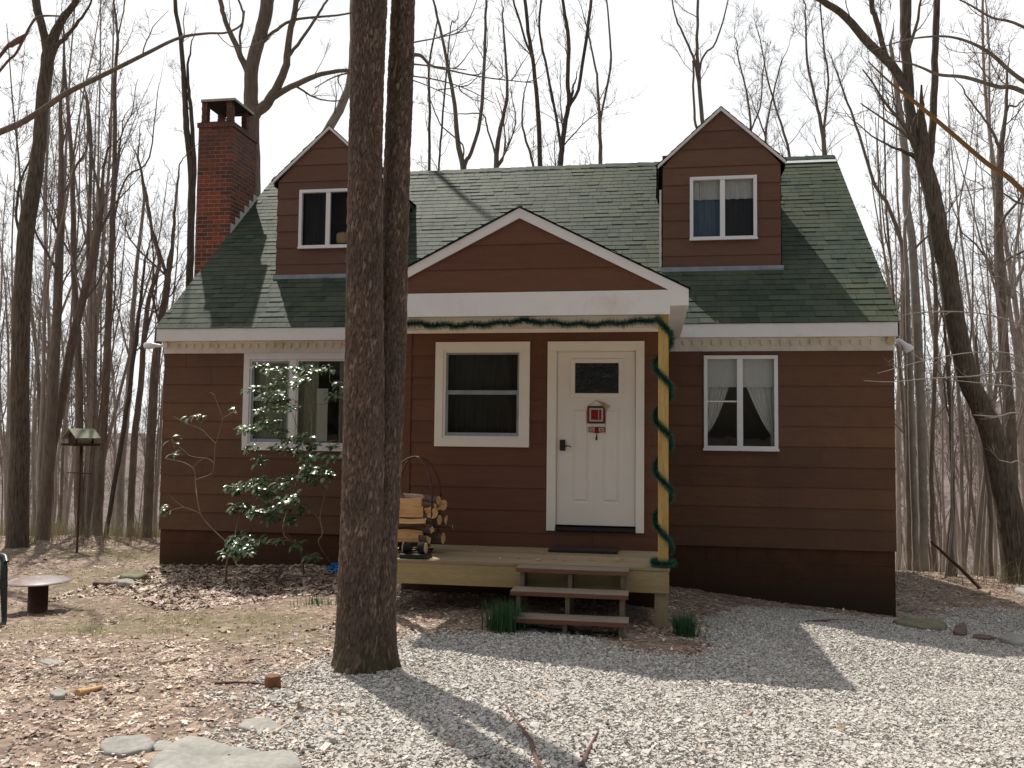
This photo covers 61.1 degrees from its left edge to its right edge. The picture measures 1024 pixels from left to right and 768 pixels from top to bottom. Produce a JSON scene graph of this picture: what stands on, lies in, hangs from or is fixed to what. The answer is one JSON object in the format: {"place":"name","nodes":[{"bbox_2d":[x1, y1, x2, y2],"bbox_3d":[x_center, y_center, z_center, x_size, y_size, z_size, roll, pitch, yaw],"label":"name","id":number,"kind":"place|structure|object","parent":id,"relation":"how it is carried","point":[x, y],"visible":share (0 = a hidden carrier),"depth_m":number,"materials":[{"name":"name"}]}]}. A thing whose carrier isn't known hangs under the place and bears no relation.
{"place":"outdoors","nodes":[
{"label":"outdoors","id":0,"kind":"place"},
{"bbox_2d":[0,546,333,649],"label":"grass","id":1,"kind":"structure","parent":0,"point":[195,615],"depth_m":8.95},
{"bbox_2d":[0,403,1023,767],"bbox_3d":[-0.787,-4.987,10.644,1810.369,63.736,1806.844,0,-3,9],"label":"ground","id":2,"kind":"structure","parent":0,"point":[284,629],"depth_m":8.32,"materials":[{"name":"soil"}]},
{"bbox_2d":[0,552,8,621],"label":"garden chair","id":3,"kind":"object","parent":2,"relation":"on","point":[4,559],"visible":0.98,"depth_m":9.04,"materials":[{"name":"grey plastic"}]},
{"bbox_2d":[0,19,36,431],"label":"bare tree","id":4,"kind":"object","parent":2,"relation":"on","point":[11,247],"visible":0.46,"depth_m":31.46,"materials":[{"name":"brown plant"}]},
{"bbox_2d":[0,198,41,481],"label":"bare tree","id":5,"kind":"object","parent":2,"relation":"on","point":[8,348],"visible":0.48,"depth_m":31.94,"materials":[{"name":"brown plant"}]},
{"bbox_2d":[0,23,57,514],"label":"bare tree","id":6,"kind":"object","parent":2,"relation":"on","point":[38,384],"visible":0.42,"depth_m":25.71,"materials":[{"name":"brown plant"}]},
{"bbox_2d":[8,575,72,613],"bbox_3d":[-5.394,2.422,9.867,0.690,0.447,0.690,0,-3,9],"label":"disc table","id":7,"kind":"object","parent":2,"relation":"on","point":[38,592],"visible":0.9,"depth_m":9.77,"materials":[{"name":"metal"}]},
{"bbox_2d":[4,0,91,547],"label":"bare tree","id":8,"kind":"object","parent":2,"relation":"on","point":[17,535],"visible":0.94,"depth_m":16.62,"materials":[{"name":"brown plant"}]},
{"bbox_2d":[29,95,76,535],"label":"bare tree","id":9,"kind":"object","parent":2,"relation":"on","point":[32,448],"visible":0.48,"depth_m":19.74,"materials":[{"name":"brown plant"}]},
{"bbox_2d":[0,22,107,520],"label":"bare tree","id":10,"kind":"object","parent":2,"relation":"on","point":[46,280],"visible":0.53,"depth_m":18.59,"materials":[{"name":"brown plant"}]},
{"bbox_2d":[13,1,95,539],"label":"bare tree","id":11,"kind":"object","parent":2,"relation":"on","point":[44,510],"visible":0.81,"depth_m":18.48,"materials":[{"name":"brown plant"}]},
{"bbox_2d":[0,0,113,524],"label":"bare tree","id":12,"kind":"object","parent":2,"relation":"on","point":[64,107],"visible":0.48,"depth_m":28.39,"materials":[{"name":"brown plant"}]},
{"bbox_2d":[30,245,83,534],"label":"bare tree","id":13,"kind":"object","parent":2,"relation":"on","point":[55,486],"visible":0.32,"depth_m":21.83,"materials":[{"name":"brown plant"}]},
{"bbox_2d":[35,58,99,535],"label":"bare tree","id":14,"kind":"object","parent":2,"relation":"on","point":[61,477],"visible":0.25,"depth_m":32.48,"materials":[{"name":"brown plant"}]},
{"bbox_2d":[19,0,120,535],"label":"bare tree","id":15,"kind":"object","parent":2,"relation":"on","point":[79,422],"visible":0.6,"depth_m":20.55,"materials":[{"name":"brown plant"}]},
{"bbox_2d":[30,204,121,532],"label":"bare tree","id":16,"kind":"object","parent":2,"relation":"on","point":[65,486],"visible":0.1,"depth_m":38.08,"materials":[{"name":"brown plant"}]},
{"bbox_2d":[3,26,153,380],"bbox_3d":[-14.489,-2.696,28.042,4.430,18.451,2.903,-1,-4,28],"label":"bare tree","id":17,"kind":"object","parent":2,"relation":"on","point":[68,293],"visible":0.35,"depth_m":28.57,"materials":[{"name":"brown plant"}]},
{"bbox_2d":[61,428,100,552],"bbox_3d":[-7.829,1.977,15.680,0.425,2.342,0.540,-1,-4,29],"label":"bird feeder","id":18,"kind":"object","parent":2,"relation":"on","point":[80,437],"visible":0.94,"depth_m":15.65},
{"bbox_2d":[64,78,119,428],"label":"bare tree","id":19,"kind":"object","parent":2,"relation":"on","point":[96,146],"visible":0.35,"depth_m":29.52,"materials":[{"name":"grey plant"}]},
{"bbox_2d":[64,68,120,527],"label":"bare tree","id":20,"kind":"object","parent":2,"relation":"on","point":[92,140],"visible":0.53,"depth_m":21.08,"materials":[{"name":"grey plant"}]},
{"bbox_2d":[34,59,152,537],"bbox_3d":[-9.180,-1.793,18.846,2.304,10.536,1.945,0,-3,9],"label":"bare tree","id":21,"kind":"object","parent":2,"relation":"on","point":[85,294],"visible":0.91,"depth_m":18.88,"materials":[{"name":"grey plant"}]},
{"bbox_2d":[59,0,134,528],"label":"bare tree","id":22,"kind":"object","parent":2,"relation":"on","point":[69,493],"visible":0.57,"depth_m":25.65,"materials":[{"name":"grey plant"}]},
{"bbox_2d":[69,132,128,451],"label":"bare tree","id":23,"kind":"object","parent":2,"relation":"on","point":[101,345],"visible":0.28,"depth_m":30.17,"materials":[{"name":"grey plant"}]},
{"bbox_2d":[47,70,153,528],"bbox_3d":[-9.826,-1.802,20.924,3.099,11.417,1.369,3,-4,-38],"label":"bare tree","id":24,"kind":"object","parent":2,"relation":"on","point":[91,338],"visible":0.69,"depth_m":20.57,"materials":[{"name":"grey plant"}]},
{"bbox_2d":[50,1,150,417],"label":"bare tree","id":25,"kind":"object","parent":2,"relation":"on","point":[111,104],"visible":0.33,"depth_m":32.22,"materials":[{"name":"grey plant"}]},
{"bbox_2d":[73,106,137,537],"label":"bare tree","id":26,"kind":"object","parent":2,"relation":"on","point":[98,424],"visible":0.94,"depth_m":19.22,"materials":[{"name":"grey plant"}]},
{"bbox_2d":[83,115,148,448],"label":"bare tree","id":27,"kind":"object","parent":2,"relation":"on","point":[136,167],"visible":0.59,"depth_m":27.64,"materials":[{"name":"grey plant"}]},
{"bbox_2d":[77,245,157,535],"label":"bare tree","id":28,"kind":"object","parent":2,"relation":"on","point":[114,505],"visible":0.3,"depth_m":45.28,"materials":[{"name":"grey plant"}]},
{"bbox_2d":[71,167,176,535],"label":"bare tree","id":29,"kind":"object","parent":2,"relation":"on","point":[117,402],"visible":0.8,"depth_m":20.63,"materials":[{"name":"grey plant"}]},
{"bbox_2d":[99,736,155,757],"bbox_3d":[-1.978,1.882,4.451,0.307,0.088,0.242,0,-3,9],"label":"flat stone","id":30,"kind":"object","parent":2,"relation":"on","point":[120,746],"visible":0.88,"depth_m":4.42,"materials":[{"name":"stone"}]},
{"bbox_2d":[89,0,166,535],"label":"bare tree","id":31,"kind":"object","parent":2,"relation":"on","point":[97,509],"visible":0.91,"depth_m":20.61,"materials":[{"name":"grey plant"}]},
{"bbox_2d":[102,217,157,537],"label":"bare tree","id":32,"kind":"object","parent":2,"relation":"on","point":[123,431],"visible":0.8,"depth_m":18.98,"materials":[{"name":"brown plant"}]},
{"bbox_2d":[0,8,281,134],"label":"bare tree","id":33,"kind":"object","parent":2,"relation":"on","point":[41,109],"visible":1,"depth_m":9.69,"materials":[{"name":"brown plant"}]},
{"bbox_2d":[112,93,169,536],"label":"bare tree","id":34,"kind":"object","parent":2,"relation":"on","point":[120,493],"visible":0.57,"depth_m":21.98,"materials":[{"name":"brown plant"}]},
{"bbox_2d":[104,144,197,537],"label":"bare tree","id":35,"kind":"object","parent":2,"relation":"on","point":[148,502],"visible":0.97,"depth_m":19.45,"materials":[{"name":"brown plant"}]},
{"bbox_2d":[114,135,195,536],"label":"bare tree","id":36,"kind":"object","parent":2,"relation":"on","point":[133,451],"visible":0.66,"depth_m":20.97,"materials":[{"name":"brown plant"}]},
{"bbox_2d":[118,178,196,532],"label":"bare tree","id":37,"kind":"object","parent":2,"relation":"on","point":[159,459],"visible":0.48,"depth_m":21.30,"materials":[{"name":"brown plant"}]},
{"bbox_2d":[165,0,208,287],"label":"bare tree","id":38,"kind":"object","parent":2,"relation":"on","point":[189,135],"visible":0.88,"depth_m":20.30,"materials":[{"name":"brown plant"}]},
{"bbox_2d":[154,392,266,582],"bbox_3d":[-3.838,1.399,11.291,1.885,2.609,0.771,-1,-4,26],"label":"evergreen shrub","id":39,"kind":"object","parent":2,"relation":"on","point":[235,553],"visible":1,"depth_m":11.10,"materials":[{"name":"green plant"}]},
{"bbox_2d":[148,736,301,767],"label":"flat stone","id":40,"kind":"object","parent":2,"relation":"on","point":[193,752],"visible":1,"depth_m":4.07,"materials":[{"name":"grey stone"}]},
{"bbox_2d":[238,718,292,735],"bbox_3d":[-1.362,1.914,4.745,0.199,0.081,0.399,3,-4,-38],"label":"flat stone","id":41,"kind":"object","parent":2,"relation":"on","point":[259,723],"visible":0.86,"depth_m":4.79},
{"bbox_2d":[223,360,343,574],"bbox_3d":[-3.026,1.157,11.569,1.819,3.060,1.526,0,-3,9],"label":"evergreen shrub","id":42,"kind":"object","parent":2,"relation":"on","point":[290,500],"visible":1,"depth_m":11.43,"materials":[{"name":"green plant"}]},
{"bbox_2d":[218,0,351,196],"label":"bare tree","id":43,"kind":"object","parent":2,"relation":"on","point":[250,64],"visible":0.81,"depth_m":21.41,"materials":[{"name":"grey plant"}]},
{"bbox_2d":[321,0,351,130],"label":"bare tree","id":44,"kind":"object","parent":2,"relation":"on","point":[336,115],"visible":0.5,"depth_m":21.86,"materials":[{"name":"brown plant"}]},
{"bbox_2d":[411,7,440,170],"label":"bare tree","id":45,"kind":"object","parent":2,"relation":"on","point":[429,130],"visible":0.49,"depth_m":27.51,"materials":[{"name":"brown plant"}]},
{"bbox_2d":[315,0,557,674],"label":"twin trunk tree","id":46,"kind":"object","parent":2,"relation":"on","point":[377,255],"visible":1,"depth_m":6.67,"materials":[{"name":"brown plant"}]},
{"bbox_2d":[415,0,493,169],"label":"bare tree","id":47,"kind":"object","parent":2,"relation":"on","point":[462,160],"visible":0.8,"depth_m":26.47,"materials":[{"name":"brown plant"}]},
{"bbox_2d":[413,0,532,167],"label":"bare tree","id":48,"kind":"object","parent":2,"relation":"on","point":[496,149],"visible":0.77,"depth_m":25.44,"materials":[{"name":"brown plant"}]},
{"bbox_2d":[473,596,528,634],"bbox_3d":[-0.064,2.190,8.249,0.586,0.336,0.615,2,-3,-16],"label":"daffodil clump","id":49,"kind":"object","parent":2,"relation":"on","point":[501,621],"visible":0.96,"depth_m":8.15,"materials":[{"name":"green plant"}]},
{"bbox_2d":[0,535,1023,767],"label":"fallen leaves","id":50,"kind":"object","parent":2,"relation":"on","point":[204,583],"visible":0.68,"depth_m":8.32,"materials":[{"name":"brown plant"}]},
{"bbox_2d":[491,0,542,165],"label":"bare tree","id":51,"kind":"object","parent":2,"relation":"on","point":[538,119],"visible":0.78,"depth_m":24.51,"materials":[{"name":"brown plant"}]},
{"bbox_2d":[143,98,913,628],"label":"house","id":52,"kind":"structure","parent":2,"relation":"on","point":[733,252],"depth_m":11.96,"materials":[{"name":"brown paint"}]},
{"bbox_2d":[241,353,344,450],"bbox_3d":[-2.638,0.272,13.025,2.890,1.469,0.227,0,-3,9],"label":"window","id":53,"kind":"structure","parent":52,"relation":"in","point":[319,413],"depth_m":13.14,"materials":[{"name":"white paint"}]},
{"bbox_2d":[398,456,441,552],"bbox_3d":[-1.091,1.341,9.739,0.544,1.066,0.420,0,-3,9],"label":"firewood rack","id":54,"kind":"object","parent":52,"relation":"on","point":[408,459],"visible":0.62,"depth_m":9.72,"materials":[{"name":"metal"}]},
{"bbox_2d":[434,342,529,446],"bbox_3d":[-0.347,0.127,10.472,1.153,1.258,0.193,0,-3,9],"label":"window","id":55,"kind":"structure","parent":52,"relation":"in","point":[482,389],"depth_m":10.49,"materials":[{"name":"beige paint"}]},
{"bbox_2d":[407,315,677,568],"bbox_3d":[0.152,0.566,9.107,3.163,2.632,0.338,0,-3,9],"label":"garland","id":56,"kind":"object","parent":52,"relation":"on","point":[654,561],"visible":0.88,"depth_m":8.93},
{"bbox_2d":[546,341,643,532],"bbox_3d":[0.976,0.609,10.163,1.133,2.224,0.106,0,-3,9],"label":"door","id":57,"kind":"structure","parent":52,"relation":"in","point":[599,482],"depth_m":10.16,"materials":[{"name":"beige paint"}]},
{"bbox_2d":[587,400,609,439],"bbox_3d":[1.018,0.416,10.153,0.271,0.484,0.024,0,-3,9],"label":"door hanging","id":58,"kind":"object","parent":57,"relation":"hanging from","point":[595,414],"depth_m":10.15,"materials":[{"name":"red fabric"}]},
{"bbox_2d":[703,355,778,451],"bbox_3d":[3.175,0.269,12.075,1.020,1.322,0.246,0,-3,9],"label":"window","id":59,"kind":"structure","parent":52,"relation":"in","point":[758,373],"depth_m":12.10,"materials":[{"name":"white plastic"}]},
{"bbox_2d":[510,564,628,639],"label":"wooden steps","id":60,"kind":"structure","parent":2,"relation":"on","point":[566,620],"depth_m":8.38,"materials":[{"name":"brown wood"}]},
{"bbox_2d":[521,0,648,165],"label":"bare tree","id":61,"kind":"object","parent":2,"relation":"on","point":[571,98],"visible":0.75,"depth_m":23.47,"materials":[{"name":"brown plant"}]},
{"bbox_2d":[568,0,629,164],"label":"bare tree","id":62,"kind":"object","parent":2,"relation":"on","point":[599,114],"visible":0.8,"depth_m":27.56,"materials":[{"name":"grey plant"}]},
{"bbox_2d":[661,608,714,638],"bbox_3d":[1.689,2.309,8.359,0.498,0.296,0.448,4,-4,-42],"label":"daffodil clump","id":63,"kind":"object","parent":2,"relation":"on","point":[683,627],"visible":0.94,"depth_m":8.32,"materials":[{"name":"green plant"}]},
{"bbox_2d":[660,0,728,127],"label":"bare tree","id":64,"kind":"object","parent":2,"relation":"on","point":[696,63],"visible":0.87,"depth_m":22.48,"materials":[{"name":"grey plant"}]},
{"bbox_2d":[720,1,789,155],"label":"bare tree","id":65,"kind":"object","parent":2,"relation":"on","point":[751,126],"visible":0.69,"depth_m":24.53,"materials":[{"name":"grey plant"}]},
{"bbox_2d":[729,1,804,152],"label":"bare tree","id":66,"kind":"object","parent":2,"relation":"on","point":[766,139],"visible":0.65,"depth_m":26.49,"materials":[{"name":"grey plant"}]},
{"bbox_2d":[742,1,815,156],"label":"bare tree","id":67,"kind":"object","parent":2,"relation":"on","point":[782,127],"visible":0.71,"depth_m":25.49,"materials":[{"name":"grey plant"}]},
{"bbox_2d":[778,0,863,155],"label":"bare tree","id":68,"kind":"object","parent":2,"relation":"on","point":[822,127],"visible":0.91,"depth_m":23.45,"materials":[{"name":"grey plant"}]},
{"bbox_2d":[811,13,911,570],"bbox_3d":[8.139,-2.248,20.144,2.167,14.000,1.540,0,-3,9],"label":"bare tree","id":69,"kind":"object","parent":2,"relation":"on","point":[907,472],"visible":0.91,"depth_m":20.06,"materials":[{"name":"grey plant"}]},
{"bbox_2d":[831,100,931,463],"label":"bare tree","id":70,"kind":"object","parent":2,"relation":"on","point":[895,357],"visible":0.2,"depth_m":33.71,"materials":[{"name":"grey plant"}]},
{"bbox_2d":[854,48,931,570],"bbox_3d":[14.750,-1.396,33.193,2.573,22.230,5.823,-2,-4,41],"label":"bare tree","id":71,"kind":"object","parent":2,"relation":"on","point":[898,490],"visible":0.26,"depth_m":32.44,"materials":[{"name":"grey plant"}]},
{"bbox_2d":[848,0,945,467],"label":"bare tree","id":72,"kind":"object","parent":2,"relation":"on","point":[887,243],"visible":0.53,"depth_m":23.12,"materials":[{"name":"grey plant"}]},
{"bbox_2d":[847,19,968,571],"bbox_3d":[7.962,-1.835,17.272,2.132,11.483,1.339,0,-3,9],"label":"bare tree","id":73,"kind":"object","parent":2,"relation":"on","point":[920,401],"visible":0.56,"depth_m":17.41,"materials":[{"name":"grey plant"}]},
{"bbox_2d":[894,172,926,571],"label":"bare tree","id":74,"kind":"object","parent":2,"relation":"on","point":[913,476],"visible":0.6,"depth_m":16.96,"materials":[{"name":"grey plant"}]},
{"bbox_2d":[799,0,1023,584],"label":"bare tree","id":75,"kind":"object","parent":2,"relation":"on","point":[1008,508],"visible":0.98,"depth_m":15.51,"materials":[{"name":"brown plant"}]},
{"bbox_2d":[893,616,946,630],"bbox_3d":[5.045,2.980,10.732,0.622,0.131,0.718,0,-3,9],"label":"edging stone","id":76,"kind":"object","parent":2,"relation":"on","point":[924,623],"visible":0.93,"depth_m":10.60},
{"bbox_2d":[895,166,945,441],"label":"bare tree","id":77,"kind":"object","parent":2,"relation":"on","point":[919,265],"visible":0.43,"depth_m":18.74,"materials":[{"name":"grey plant"}]},
{"bbox_2d":[880,178,963,510],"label":"bare tree","id":78,"kind":"object","parent":2,"relation":"on","point":[895,284],"visible":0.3,"depth_m":31.69,"materials":[{"name":"grey plant"}]},
{"bbox_2d":[896,167,973,571],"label":"bare tree","id":79,"kind":"object","parent":2,"relation":"on","point":[931,451],"visible":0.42,"depth_m":17.95,"materials":[{"name":"grey plant"}]},
{"bbox_2d":[915,222,956,576],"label":"bare tree","id":80,"kind":"object","parent":2,"relation":"on","point":[948,381],"visible":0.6,"depth_m":16.18,"materials":[{"name":"grey plant"}]},
{"bbox_2d":[916,303,968,572],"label":"bare tree","id":81,"kind":"object","parent":2,"relation":"on","point":[941,430],"visible":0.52,"depth_m":21.38,"materials":[{"name":"grey plant"}]},
{"bbox_2d":[867,0,1023,94],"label":"bare tree","id":82,"kind":"object","parent":2,"relation":"on","point":[1006,68],"visible":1,"depth_m":8.69,"materials":[{"name":"grey plant"}]},
{"bbox_2d":[868,61,1023,204],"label":"branch","id":83,"kind":"object","parent":2,"relation":"on","point":[988,164],"visible":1,"depth_m":3.26,"materials":[{"name":"orange plant"}]},
{"bbox_2d":[897,72,997,572],"bbox_3d":[14.621,-1.480,28.792,2.648,19.113,4.593,0,-3,9],"label":"bare tree","id":84,"kind":"object","parent":2,"relation":"on","point":[958,528],"visible":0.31,"depth_m":28.36,"materials":[{"name":"grey plant"}]},
{"bbox_2d":[872,262,1023,465],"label":"sapling","id":85,"kind":"object","parent":2,"relation":"on","point":[991,417],"visible":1,"depth_m":9.03,"materials":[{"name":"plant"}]},
{"bbox_2d":[896,150,1000,570],"bbox_3d":[11.190,-0.431,22.586,2.167,12.432,2.472,1,-3,-2],"label":"bare tree","id":86,"kind":"object","parent":2,"relation":"on","point":[955,533],"visible":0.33,"depth_m":22.77,"materials":[{"name":"grey plant"}]},
{"bbox_2d":[927,262,981,574],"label":"bare tree","id":87,"kind":"object","parent":2,"relation":"on","point":[960,472],"visible":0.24,"depth_m":18.40,"materials":[{"name":"grey plant"}]},
{"bbox_2d":[939,360,977,577],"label":"bare tree","id":88,"kind":"object","parent":2,"relation":"on","point":[951,477],"visible":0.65,"depth_m":15.73,"materials":[{"name":"grey plant"}]},
{"bbox_2d":[928,98,991,534],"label":"bare tree","id":89,"kind":"object","parent":2,"relation":"on","point":[972,500],"visible":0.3,"depth_m":28.14,"materials":[{"name":"grey plant"}]},
{"bbox_2d":[937,83,1010,566],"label":"bare tree","id":90,"kind":"object","parent":2,"relation":"on","point":[970,458],"visible":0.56,"depth_m":24.25,"materials":[{"name":"grey plant"}]},
{"bbox_2d":[933,283,1015,576],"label":"bare tree","id":91,"kind":"object","parent":2,"relation":"on","point":[990,522],"visible":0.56,"depth_m":16.88,"materials":[{"name":"grey plant"}]},
{"bbox_2d":[929,86,1023,553],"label":"bare tree","id":92,"kind":"object","parent":2,"relation":"on","point":[966,280],"visible":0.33,"depth_m":34.03,"materials":[{"name":"grey plant"}]},
{"bbox_2d":[931,12,1023,483],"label":"bare tree","id":93,"kind":"object","parent":2,"relation":"on","point":[1011,427],"visible":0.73,"depth_m":18.10,"materials":[{"name":"grey plant"}]},
{"bbox_2d":[937,74,1023,575],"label":"bare tree","id":94,"kind":"object","parent":2,"relation":"on","point":[982,491],"visible":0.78,"depth_m":17.39,"materials":[{"name":"grey plant"}]},
{"bbox_2d":[949,0,1023,501],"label":"bare tree","id":95,"kind":"object","parent":2,"relation":"on","point":[1011,317],"visible":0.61,"depth_m":23.59,"materials":[{"name":"grey plant"}]},
{"bbox_2d":[954,240,1018,547],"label":"bare tree","id":96,"kind":"object","parent":2,"relation":"on","point":[979,462],"visible":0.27,"depth_m":20.26,"materials":[{"name":"grey plant"}]},
{"bbox_2d":[954,227,1022,576],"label":"bare tree","id":97,"kind":"object","parent":2,"relation":"on","point":[995,551],"visible":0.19,"depth_m":32.37,"materials":[{"name":"grey plant"}]},
{"bbox_2d":[955,0,1023,446],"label":"bare tree","id":98,"kind":"object","parent":2,"relation":"on","point":[1007,249],"visible":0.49,"depth_m":26.11,"materials":[{"name":"grey plant"}]},
{"bbox_2d":[960,85,1019,575],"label":"bare tree","id":99,"kind":"object","parent":2,"relation":"on","point":[984,510],"visible":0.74,"depth_m":17.59,"materials":[{"name":"grey plant"}]},
{"bbox_2d":[961,200,1023,571],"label":"bare tree","id":100,"kind":"object","parent":2,"relation":"on","point":[1004,392],"visible":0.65,"depth_m":17.58,"materials":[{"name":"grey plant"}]},
{"bbox_2d":[962,253,1022,575],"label":"bare tree","id":101,"kind":"object","parent":2,"relation":"on","point":[986,547],"visible":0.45,"depth_m":20.82,"materials":[{"name":"grey plant"}]},
{"bbox_2d":[0,507,1023,592],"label":"dry grass","id":102,"kind":"structure","parent":0,"point":[135,529],"depth_m":17.46,"materials":[{"name":"plant"}]},
{"bbox_2d":[0,0,1023,432],"label":"sky","id":103,"kind":"structure","parent":0,"point":[654,126],"materials":[{"name":"white"}]},
{"bbox_2d":[1,604,1023,767],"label":"gravel","id":104,"kind":"structure","parent":0,"point":[860,719],"depth_m":5.91,"materials":[{"name":"gravel"}]},
{"bbox_2d":[548,546,618,553],"bbox_3d":[0.819,1.895,9.904,0.780,0.033,0.340,0,-3,9],"label":"door mat","id":105,"kind":"object","parent":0,"point":[582,549],"depth_m":9.79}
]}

